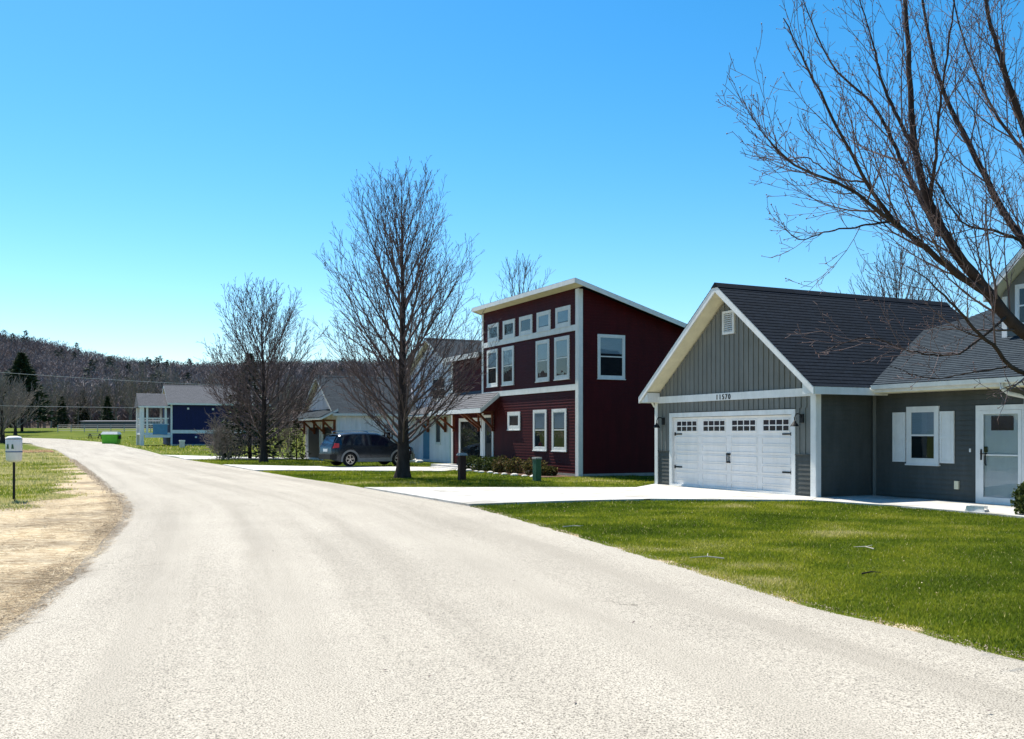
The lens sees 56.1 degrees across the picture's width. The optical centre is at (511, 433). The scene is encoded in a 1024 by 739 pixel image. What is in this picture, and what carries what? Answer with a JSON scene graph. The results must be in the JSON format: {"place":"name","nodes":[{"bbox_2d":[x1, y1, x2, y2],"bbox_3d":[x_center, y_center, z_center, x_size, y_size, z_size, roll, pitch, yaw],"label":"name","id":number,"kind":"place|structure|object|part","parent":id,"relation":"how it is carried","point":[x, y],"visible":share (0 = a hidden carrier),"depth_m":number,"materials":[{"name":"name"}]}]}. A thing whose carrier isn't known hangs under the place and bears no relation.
{"place":"outdoors","nodes":[
{"label":"outdoors","id":0,"kind":"place"},
{"bbox_2d":[0,449,93,510],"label":"verge grass","id":1,"kind":"structure","parent":0,"point":[40,458],"depth_m":35.31,"materials":[{"name":"green plant"}]},
{"bbox_2d":[8,420,302,427],"bbox_3d":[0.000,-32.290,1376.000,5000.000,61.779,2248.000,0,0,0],"label":"hill","id":2,"kind":"structure","parent":0,"point":[47,425],"depth_m":292.30,"materials":[{"name":"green plant"}]},
{"bbox_2d":[39,381,55,427],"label":"bare wood edge tree","id":3,"kind":"object","parent":2,"relation":"on","point":[47,399],"visible":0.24,"depth_m":259.10,"materials":[{"name":"grey plant"}]},
{"bbox_2d":[50,375,77,413],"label":"bare wood edge tree","id":4,"kind":"object","parent":2,"relation":"on","point":[69,388],"visible":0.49,"depth_m":254.33,"materials":[{"name":"grey plant"}]},
{"bbox_2d":[71,390,92,427],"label":"evergreen tree","id":5,"kind":"object","parent":2,"relation":"on","point":[82,417],"visible":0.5,"depth_m":259.63,"materials":[{"name":"green plant"}]},
{"bbox_2d":[77,381,101,420],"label":"bare wood edge tree","id":6,"kind":"object","parent":2,"relation":"on","point":[90,399],"visible":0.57,"depth_m":258.28,"materials":[{"name":"grey plant"}]},
{"bbox_2d":[142,377,158,420],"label":"bare wood edge tree","id":7,"kind":"object","parent":2,"relation":"on","point":[150,414],"visible":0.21,"depth_m":259.06,"materials":[{"name":"grey plant"}]},
{"bbox_2d":[149,366,180,408],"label":"bare wood edge tree","id":8,"kind":"object","parent":2,"relation":"on","point":[158,382],"visible":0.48,"depth_m":254.91,"materials":[{"name":"grey plant"}]},
{"bbox_2d":[0,331,406,427],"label":"bare woodland","id":9,"kind":"object","parent":2,"relation":"on","point":[43,359],"visible":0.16,"depth_m":435.98,"materials":[{"name":"brown plant"}]},
{"bbox_2d":[2,330,406,420],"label":"evergreen woodland","id":10,"kind":"object","parent":2,"relation":"on","point":[109,362],"visible":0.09,"depth_m":470.65,"materials":[{"name":"green plant"}]},
{"bbox_2d":[164,455,307,459],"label":"driveway","id":11,"kind":"structure","parent":0,"point":[188,457],"depth_m":63.35,"materials":[{"name":"concrete"}]},
{"bbox_2d":[223,464,455,471],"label":"driveway","id":12,"kind":"structure","parent":0,"point":[306,468],"depth_m":43.15,"materials":[{"name":"concrete"}]},
{"bbox_2d":[318,431,414,466],"bbox_3d":[-7.058,0.697,46.995,4.589,1.706,1.997,0,0,-34],"label":"parked car","id":13,"kind":"object","parent":12,"relation":"on","point":[350,448],"visible":0.88,"depth_m":45.98,"materials":[{"name":"paint"}]},
{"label":"rear window","id":14,"kind":"part","parent":13,"relation":"part of","materials":[{"name":"blue glass"}]},
{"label":"rear quarter window","id":15,"kind":"part","parent":13,"relation":"part of","materials":[{"name":"black glass"}]},
{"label":"rear door window","id":16,"kind":"part","parent":13,"relation":"part of","materials":[{"name":"black glass"}]},
{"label":"front door window","id":17,"kind":"part","parent":13,"relation":"part of","materials":[{"name":"black glass"}]},
{"bbox_2d":[0,437,1023,738],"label":"road","id":18,"kind":"structure","parent":0,"point":[212,601],"depth_m":7.15,"materials":[{"name":"grey asphalt"}]},
{"bbox_2d":[0,428,1023,660],"bbox_3d":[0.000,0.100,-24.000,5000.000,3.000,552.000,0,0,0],"label":"ground","id":19,"kind":"structure","parent":0,"point":[63,542],"depth_m":16.26,"materials":[{"name":"beige soil"}]},
{"bbox_2d":[5,436,22,500],"bbox_3d":[-11.880,0.875,22.899,0.368,1.650,0.370,0,0,0],"label":"mailbox","id":20,"kind":"object","parent":19,"relation":"on","point":[13,447],"visible":0.98,"depth_m":22.77,"materials":[{"name":"white metal"}]},
{"bbox_2d":[0,371,39,442],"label":"bare maple tree","id":21,"kind":"object","parent":19,"relation":"on","point":[5,414],"visible":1,"depth_m":140.78,"materials":[{"name":"brown plant"}]},
{"bbox_2d":[0,378,45,434],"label":"bare maple tree","id":22,"kind":"object","parent":19,"relation":"on","point":[14,426],"visible":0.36,"depth_m":173.19,"materials":[{"name":"brown plant"}]},
{"bbox_2d":[0,352,57,431],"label":"evergreen tree","id":23,"kind":"object","parent":19,"relation":"on","point":[22,362],"visible":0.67,"depth_m":189.34,"materials":[{"name":"green plant"}]},
{"bbox_2d":[22,450,53,452],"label":"groundcover bed","id":24,"kind":"object","parent":19,"relation":"on","point":[51,451],"visible":0.35,"depth_m":84.54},
{"bbox_2d":[36,379,49,427],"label":"bare wood edge tree","id":25,"kind":"object","parent":19,"relation":"on","point":[43,399],"visible":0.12,"depth_m":247.60,"materials":[{"name":"grey plant"}]},
{"bbox_2d":[42,377,64,427],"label":"bare wood edge tree","id":26,"kind":"object","parent":19,"relation":"on","point":[53,393],"visible":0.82,"depth_m":239.24,"materials":[{"name":"grey plant"}]},
{"bbox_2d":[0,490,123,626],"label":"dry straw","id":27,"kind":"object","parent":19,"relation":"on","point":[6,544],"visible":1,"depth_m":14.97,"materials":[{"name":"beige plant"}]},
{"bbox_2d":[52,396,73,427],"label":"evergreen tree","id":28,"kind":"object","parent":19,"relation":"on","point":[62,418],"visible":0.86,"depth_m":243.46,"materials":[{"name":"green plant"}]},
{"bbox_2d":[0,459,129,644],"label":"loose gravel","id":29,"kind":"structure","parent":19,"relation":"on","point":[89,472],"depth_m":18.23,"materials":[{"name":"beige gravel"}]},
{"bbox_2d":[51,381,78,423],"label":"bare wood edge tree","id":30,"kind":"object","parent":19,"relation":"on","point":[67,399],"visible":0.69,"depth_m":247.21,"materials":[{"name":"grey plant"}]},
{"bbox_2d":[0,493,142,641],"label":"dry straw","id":31,"kind":"object","parent":19,"relation":"on","point":[51,585],"visible":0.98,"depth_m":10.91,"materials":[{"name":"beige plant"}]},
{"bbox_2d":[64,382,90,427],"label":"bare wood edge tree","id":32,"kind":"object","parent":19,"relation":"on","point":[80,397],"visible":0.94,"depth_m":251.45,"materials":[{"name":"grey plant"}]},
{"bbox_2d":[87,380,115,418],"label":"bare wood edge tree","id":33,"kind":"object","parent":19,"relation":"on","point":[98,396],"visible":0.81,"depth_m":247.27,"materials":[{"name":"grey plant"}]},
{"bbox_2d":[93,383,114,410],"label":"bare wood edge tree","id":34,"kind":"object","parent":19,"relation":"on","point":[102,395],"visible":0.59,"depth_m":249.36,"materials":[{"name":"grey plant"}]},
{"bbox_2d":[57,425,152,431],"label":"wire fence","id":35,"kind":"object","parent":19,"relation":"on","point":[124,428],"visible":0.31,"depth_m":185.98,"materials":[{"name":"grey metal"}]},
{"bbox_2d":[99,396,115,420],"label":"evergreen tree","id":36,"kind":"object","parent":19,"relation":"on","point":[107,411],"visible":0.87,"depth_m":240.10,"materials":[{"name":"green plant"}]},
{"bbox_2d":[101,432,120,443],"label":"roadside bin","id":37,"kind":"object","parent":19,"relation":"on","point":[110,437],"visible":1,"depth_m":136.86,"materials":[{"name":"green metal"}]},
{"bbox_2d":[101,364,128,420],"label":"bare wood edge tree","id":38,"kind":"object","parent":19,"relation":"on","point":[114,401],"visible":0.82,"depth_m":248.64,"materials":[{"name":"grey plant"}]},
{"bbox_2d":[79,421,162,427],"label":"long shed","id":39,"kind":"structure","parent":19,"relation":"on","point":[109,424],"depth_m":219.12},
{"bbox_2d":[124,422,135,427],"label":"door","id":40,"kind":"structure","parent":39,"relation":"in","point":[127,424],"depth_m":218.96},
{"bbox_2d":[115,375,138,420],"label":"bare wood edge tree","id":41,"kind":"object","parent":19,"relation":"on","point":[126,397],"visible":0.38,"depth_m":246.30,"materials":[{"name":"grey plant"}]},
{"bbox_2d":[118,375,142,420],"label":"bare wood edge tree","id":42,"kind":"object","parent":19,"relation":"on","point":[129,396],"visible":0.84,"depth_m":235.75,"materials":[{"name":"grey plant"}]},
{"bbox_2d":[125,360,158,399],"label":"bare wood edge tree","id":43,"kind":"object","parent":19,"relation":"on","point":[141,368],"visible":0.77,"depth_m":236.56,"materials":[{"name":"grey plant"}]},
{"bbox_2d":[160,368,186,391],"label":"bare wood edge tree","id":44,"kind":"object","parent":19,"relation":"on","point":[178,378],"visible":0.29,"depth_m":250.27,"materials":[{"name":"grey plant"}]},
{"bbox_2d":[179,440,184,447],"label":"utility pedestal","id":45,"kind":"object","parent":19,"relation":"on","point":[181,443],"visible":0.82,"depth_m":109.47,"materials":[{"name":"metal"}]},
{"bbox_2d":[69,436,304,454],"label":"field grass","id":46,"kind":"structure","parent":19,"relation":"on","point":[157,448],"depth_m":105.12,"materials":[{"name":"green plant"}]},
{"bbox_2d":[134,385,270,445],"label":"navy house","id":47,"kind":"structure","parent":19,"relation":"on","point":[184,410],"depth_m":128.28,"materials":[{"name":"blue wood"}]},
{"bbox_2d":[198,367,223,385],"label":"bare wood edge tree","id":48,"kind":"object","parent":19,"relation":"on","point":[209,378],"visible":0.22,"depth_m":246.31,"materials":[{"name":"grey plant"}]},
{"bbox_2d":[192,421,239,457],"bbox_3d":[-18.881,0.287,62.713,3.380,2.655,2.923,0,0,33],"label":"bare shrub","id":49,"kind":"object","parent":19,"relation":"on","point":[209,438],"visible":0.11,"depth_m":62.51,"materials":[{"name":"grey plant"}]},
{"bbox_2d":[200,413,257,459],"bbox_3d":[-17.108,-0.083,58.572,3.268,3.395,2.718,0,0,0],"label":"bare shrub","id":50,"kind":"object","parent":19,"relation":"on","point":[217,442],"visible":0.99,"depth_m":58.35,"materials":[{"name":"grey plant"}]},
{"bbox_2d":[204,402,258,457],"bbox_3d":[-18.140,-0.416,61.524,4.312,4.056,3.839,0,0,34],"label":"bare shrub","id":51,"kind":"object","parent":19,"relation":"on","point":[227,430],"visible":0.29,"depth_m":61.31,"materials":[{"name":"grey plant"}]},
{"bbox_2d":[209,353,287,458],"bbox_3d":[-16.671,-1.735,60.621,5.267,6.870,5.514,0,0,0],"label":"evergreen tree","id":52,"kind":"object","parent":19,"relation":"on","point":[250,453],"visible":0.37,"depth_m":60.49,"materials":[{"name":"green plant"}]},
{"bbox_2d":[224,372,304,457],"bbox_3d":[-15.698,-1.270,62.067,6.386,5.768,6.636,0,0,0],"label":"bare shrub","id":53,"kind":"object","parent":19,"relation":"on","point":[276,450],"visible":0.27,"depth_m":61.12,"materials":[{"name":"brown plant"}]},
{"bbox_2d":[197,272,340,461],"bbox_3d":[-13.975,-3.716,54.610,7.398,10.851,7.738,0,0,-44],"label":"bare maple tree","id":54,"kind":"object","parent":19,"relation":"on","point":[264,375],"visible":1,"depth_m":54.11,"materials":[{"name":"brown plant"}]},
{"bbox_2d":[240,379,312,457],"bbox_3d":[-13.750,-1.078,62.109,6.985,5.382,5.818,0,0,0],"label":"bare shrub","id":55,"kind":"object","parent":19,"relation":"on","point":[285,436],"visible":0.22,"depth_m":60.91,"materials":[{"name":"brown plant"}]},
{"bbox_2d":[274,371,303,426],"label":"bare wood edge tree","id":56,"kind":"object","parent":19,"relation":"on","point":[288,384],"visible":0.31,"depth_m":243.26,"materials":[{"name":"grey plant"}]},
{"bbox_2d":[282,419,311,460],"bbox_3d":[-12.863,0.385,57.462,1.863,2.631,1.794,0,0,-45],"label":"conical shrub","id":57,"kind":"object","parent":19,"relation":"on","point":[294,436],"visible":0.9,"depth_m":57.45,"materials":[{"name":"green plant"}]},
{"bbox_2d":[192,458,435,466],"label":"lawn grass","id":58,"kind":"structure","parent":19,"relation":"on","point":[292,462],"depth_m":51.77,"materials":[{"name":"green plant"}]},
{"bbox_2d":[291,338,481,462],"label":"white house","id":59,"kind":"structure","parent":19,"relation":"on","point":[328,415],"depth_m":55.96,"materials":[{"name":"white wood"}]},
{"bbox_2d":[382,422,394,441],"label":"window","id":60,"kind":"structure","parent":59,"relation":"in","point":[385,429],"depth_m":56.05,"materials":[{"name":"white plastic"}]},
{"bbox_2d":[423,424,428,458],"bbox_3d":[-4.997,0.425,55.924,0.020,2.050,0.950,0,0,-26],"label":"side door","id":61,"kind":"structure","parent":59,"relation":"in","point":[426,434],"depth_m":56.00,"materials":[{"name":"blue wood"}]},
{"bbox_2d":[435,420,440,443],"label":"window","id":62,"kind":"structure","parent":59,"relation":"in","point":[437,428],"depth_m":54.28,"materials":[{"name":"glass"}]},
{"bbox_2d":[432,376,445,400],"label":"window","id":63,"kind":"structure","parent":59,"relation":"in","point":[445,376],"depth_m":53.92,"materials":[{"name":"white plastic"}]},
{"bbox_2d":[307,155,501,478],"bbox_3d":[-3.892,-4.173,34.559,6.407,11.783,6.830,0,0,-20],"label":"bare maple tree","id":64,"kind":"object","parent":19,"relation":"on","point":[402,398],"visible":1,"depth_m":34.24,"materials":[{"name":"brown plant"}]},
{"bbox_2d":[261,467,654,487],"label":"lawn grass","id":65,"kind":"structure","parent":19,"relation":"on","point":[335,476],"depth_m":33.03,"materials":[{"name":"green plant"}]},
{"bbox_2d":[457,453,466,480],"bbox_3d":[-1.738,1.175,33.036,0.320,1.050,0.400,0,0,-26],"label":"timber post","id":66,"kind":"object","parent":19,"relation":"on","point":[461,461],"visible":0.88,"depth_m":32.91,"materials":[{"name":"brown wood"}]},
{"bbox_2d":[474,250,555,324],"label":"bare maple tree","id":67,"kind":"object","parent":19,"relation":"on","point":[524,273],"visible":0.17,"depth_m":66.02,"materials":[{"name":"brown plant"}]},
{"bbox_2d":[472,470,577,477],"bbox_3d":[-0.045,1.635,39.011,1.450,0.130,8.400,0,0,-26],"label":"mulch bed","id":68,"kind":"object","parent":19,"relation":"on","point":[559,476],"visible":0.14,"depth_m":36.33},
{"bbox_2d":[466,454,482,468],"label":"garden shrub","id":69,"kind":"object","parent":68,"relation":"on","point":[469,461],"visible":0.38,"depth_m":41.89,"materials":[{"name":"green plant"}]},
{"bbox_2d":[471,455,491,470],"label":"garden shrub","id":70,"kind":"object","parent":68,"relation":"on","point":[480,466],"visible":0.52,"depth_m":40.98,"materials":[{"name":"green plant"}]},
{"bbox_2d":[482,456,501,471],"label":"garden shrub","id":71,"kind":"object","parent":68,"relation":"on","point":[488,461],"visible":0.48,"depth_m":40.13,"materials":[{"name":"green plant"}]},
{"bbox_2d":[490,455,513,471],"bbox_3d":[-0.375,1.247,39.421,1.034,0.818,1.047,0,0,0],"label":"garden shrub","id":72,"kind":"object","parent":68,"relation":"on","point":[497,462],"visible":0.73,"depth_m":39.24,"materials":[{"name":"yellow plant"}]},
{"bbox_2d":[504,457,523,472],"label":"garden shrub","id":73,"kind":"object","parent":68,"relation":"on","point":[516,468],"visible":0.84,"depth_m":38.32,"materials":[{"name":"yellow plant"}]},
{"bbox_2d":[522,458,547,474],"bbox_3d":[0.897,1.277,37.126,1.122,0.773,1.171,0,0,0],"label":"garden shrub","id":74,"kind":"object","parent":68,"relation":"on","point":[526,466],"visible":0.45,"depth_m":36.96,"materials":[{"name":"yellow plant"}]},
{"bbox_2d":[541,465,557,475],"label":"garden shrub","id":75,"kind":"object","parent":68,"relation":"on","point":[550,470],"visible":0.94,"depth_m":36.11,"materials":[{"name":"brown plant"}]},
{"bbox_2d":[532,457,541,481],"bbox_3d":[0.839,1.215,32.302,0.240,0.870,0.285,0,0,-26],"label":"utility pedestal","id":76,"kind":"object","parent":19,"relation":"on","point":[536,468],"visible":0.88,"depth_m":32.19,"materials":[{"name":"green paint"}]},
{"bbox_2d":[429,278,686,476],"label":"red house","id":77,"kind":"structure","parent":19,"relation":"on","point":[576,363],"depth_m":36.93,"materials":[{"name":"red wood"}]},
{"bbox_2d":[461,421,479,460],"bbox_3d":[-1.940,0.360,45.095,0.004,1.880,2.360,0,0,-26],"label":"patio door","id":78,"kind":"structure","parent":77,"relation":"in","point":[470,437],"depth_m":45.22,"materials":[{"name":"black glass"}]},
{"bbox_2d":[485,418,491,457],"bbox_3d":[-1.032,0.315,42.757,0.012,2.070,0.740,0,0,-26],"label":"front door","id":79,"kind":"structure","parent":77,"relation":"in","point":[488,433],"depth_m":42.78,"materials":[{"name":"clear glass"}]},
{"bbox_2d":[486,349,497,387],"bbox_3d":[-0.876,-2.897,42.416,0.069,1.665,1.150,0,0,-26],"label":"window","id":80,"kind":"structure","parent":77,"relation":"in","point":[492,377],"depth_m":42.41,"materials":[{"name":"glass"}]},
{"bbox_2d":[487,322,498,342],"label":"window","id":81,"kind":"structure","parent":77,"relation":"in","point":[492,334],"depth_m":42.26,"materials":[{"name":"white plastic"}]},
{"bbox_2d":[501,346,513,385],"bbox_3d":[-0.183,-2.897,40.991,0.069,1.665,1.200,0,0,-26],"label":"window","id":82,"kind":"structure","parent":77,"relation":"in","point":[507,352],"depth_m":40.94,"materials":[{"name":"glass"}]},
{"bbox_2d":[502,318,514,339],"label":"window","id":83,"kind":"structure","parent":77,"relation":"in","point":[508,325],"depth_m":40.85,"materials":[{"name":"white plastic"}]},
{"bbox_2d":[507,411,520,430],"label":"window","id":84,"kind":"structure","parent":77,"relation":"in","point":[513,418],"depth_m":40.45,"materials":[{"name":"white plastic"}]},
{"bbox_2d":[518,314,532,336],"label":"window","id":85,"kind":"structure","parent":77,"relation":"in","point":[525,322],"depth_m":39.45,"materials":[{"name":"white plastic"}]},
{"bbox_2d":[532,409,546,450],"bbox_3d":[1.102,-0.142,38.339,0.069,1.655,1.190,0,0,-26],"label":"window","id":86,"kind":"structure","parent":77,"relation":"in","point":[539,420],"depth_m":38.30,"materials":[{"name":"white plastic"}]},
{"bbox_2d":[535,339,549,382],"bbox_3d":[1.203,-2.897,38.132,0.069,1.665,1.170,0,0,-26],"label":"window","id":87,"kind":"structure","parent":77,"relation":"in","point":[542,346],"depth_m":38.07,"materials":[{"name":"glass"}]},
{"bbox_2d":[536,310,550,332],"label":"window","id":88,"kind":"structure","parent":77,"relation":"in","point":[543,319],"depth_m":38.05,"materials":[{"name":"white plastic"}]},
{"bbox_2d":[551,408,566,451],"bbox_3d":[1.804,-0.142,36.902,0.069,1.655,1.190,0,0,-26],"label":"window","id":89,"kind":"structure","parent":77,"relation":"in","point":[559,416],"depth_m":36.88,"materials":[{"name":"white plastic"}]},
{"bbox_2d":[553,335,569,380],"bbox_3d":[1.896,-2.897,36.707,0.069,1.665,1.200,0,0,-26],"label":"window","id":90,"kind":"structure","parent":77,"relation":"in","point":[561,344],"depth_m":36.67,"materials":[{"name":"white plastic"}]},
{"bbox_2d":[554,305,570,328],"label":"window","id":91,"kind":"structure","parent":77,"relation":"in","point":[562,314],"depth_m":36.60,"materials":[{"name":"white plastic"}]},
{"bbox_2d":[597,334,625,379],"bbox_3d":[3.746,-2.892,36.145,1.240,1.695,0.069,0,0,-26],"label":"window","id":92,"kind":"structure","parent":77,"relation":"in","point":[611,348],"depth_m":36.14,"materials":[{"name":"white plastic"}]},
{"bbox_2d":[638,248,1023,504],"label":"grey house","id":93,"kind":"structure","parent":19,"relation":"on","point":[740,391],"depth_m":24.48,"materials":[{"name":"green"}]},
{"bbox_2d":[674,415,790,492],"bbox_3d":[6.015,0.555,26.628,0.093,2.090,5.130,0,0,-26],"label":"garage door","id":94,"kind":"structure","parent":93,"relation":"in","point":[740,452],"depth_m":26.38,"materials":[{"name":"white metal"}]},
{"bbox_2d":[905,406,939,465],"bbox_3d":[9.812,0.048,22.955,0.069,1.415,0.980,0,0,-26],"label":"window","id":95,"kind":"structure","parent":93,"relation":"in","point":[922,427],"depth_m":22.95,"materials":[{"name":"white plastic"}]},
{"bbox_2d":[980,410,1021,504],"bbox_3d":[10.700,0.548,21.049,0.055,2.145,1.020,0,0,-26],"label":"storm door","id":96,"kind":"structure","parent":93,"relation":"in","point":[986,500],"depth_m":21.16,"materials":[{"name":"glass"}]},
{"bbox_2d":[981,409,1021,498],"bbox_3d":[10.720,0.545,21.056,0.069,2.150,1.030,0,0,-26],"label":"front door","id":97,"kind":"structure","parent":93,"relation":"in","point":[1000,472],"depth_m":21.09,"materials":[{"name":"white glass"}]},
{"bbox_2d":[715,0,1023,424],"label":"bare maple tree","id":98,"kind":"object","parent":19,"relation":"on","point":[975,280],"visible":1,"depth_m":8.76,"materials":[{"name":"brown plant"}]},
{"bbox_2d":[835,238,979,317],"bbox_3d":[18.404,-3.916,46.034,7.905,11.235,7.082,0,0,29],"label":"bare maple tree","id":99,"kind":"object","parent":19,"relation":"on","point":[896,292],"visible":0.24,"depth_m":45.49,"materials":[{"name":"brown plant"}]},
{"bbox_2d":[812,495,1023,517],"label":"walkway","id":100,"kind":"structure","parent":19,"relation":"on","point":[957,506],"depth_m":21.41,"materials":[{"name":"concrete"}]},
{"bbox_2d":[965,505,989,511],"bbox_3d":[9.300,1.495,19.200,0.252,0.120,0.392,0,0,-43],"label":"splash block","id":101,"kind":"object","parent":100,"relation":"on","point":[974,508],"depth_m":19.14,"materials":[{"name":"concrete"}]},
{"bbox_2d":[1010,481,1023,514],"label":"garden shrub","id":102,"kind":"object","parent":19,"relation":"on","point":[1018,501],"visible":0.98,"depth_m":18.51,"materials":[{"name":"green plant"}]},
{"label":"utility pole","id":103,"kind":"object","parent":19,"relation":"on","visible":0},
{"bbox_2d":[0,372,256,386],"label":"overhead wire","id":104,"kind":"object","parent":103,"relation":"attached to","point":[106,379],"visible":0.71,"depth_m":135.86,"materials":[{"name":"grey metal"}]},
{"bbox_2d":[32,406,276,408],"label":"overhead wire","id":105,"kind":"object","parent":103,"relation":"attached to","point":[107,407],"visible":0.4,"depth_m":134.31,"materials":[{"name":"grey metal"}]},
{"bbox_2d":[0,0,1023,365],"label":"sky","id":106,"kind":"structure","parent":0,"point":[156,156],"materials":[{"name":"blue"}]},
{"bbox_2d":[364,484,816,505],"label":"driveway","id":107,"kind":"structure","parent":0,"point":[472,496],"depth_m":24.52,"materials":[{"name":"concrete"}]},
{"bbox_2d":[427,498,1023,658],"bbox_3d":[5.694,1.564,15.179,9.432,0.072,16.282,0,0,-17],"label":"lawn grass","id":108,"kind":"structure","parent":0,"point":[720,513],"depth_m":13.10,"materials":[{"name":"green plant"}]},
{"bbox_2d":[690,554,723,558],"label":"fallen twig","id":109,"kind":"object","parent":108,"relation":"on","point":[708,556],"visible":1,"depth_m":12.07,"materials":[{"name":"wood"}]}
]}

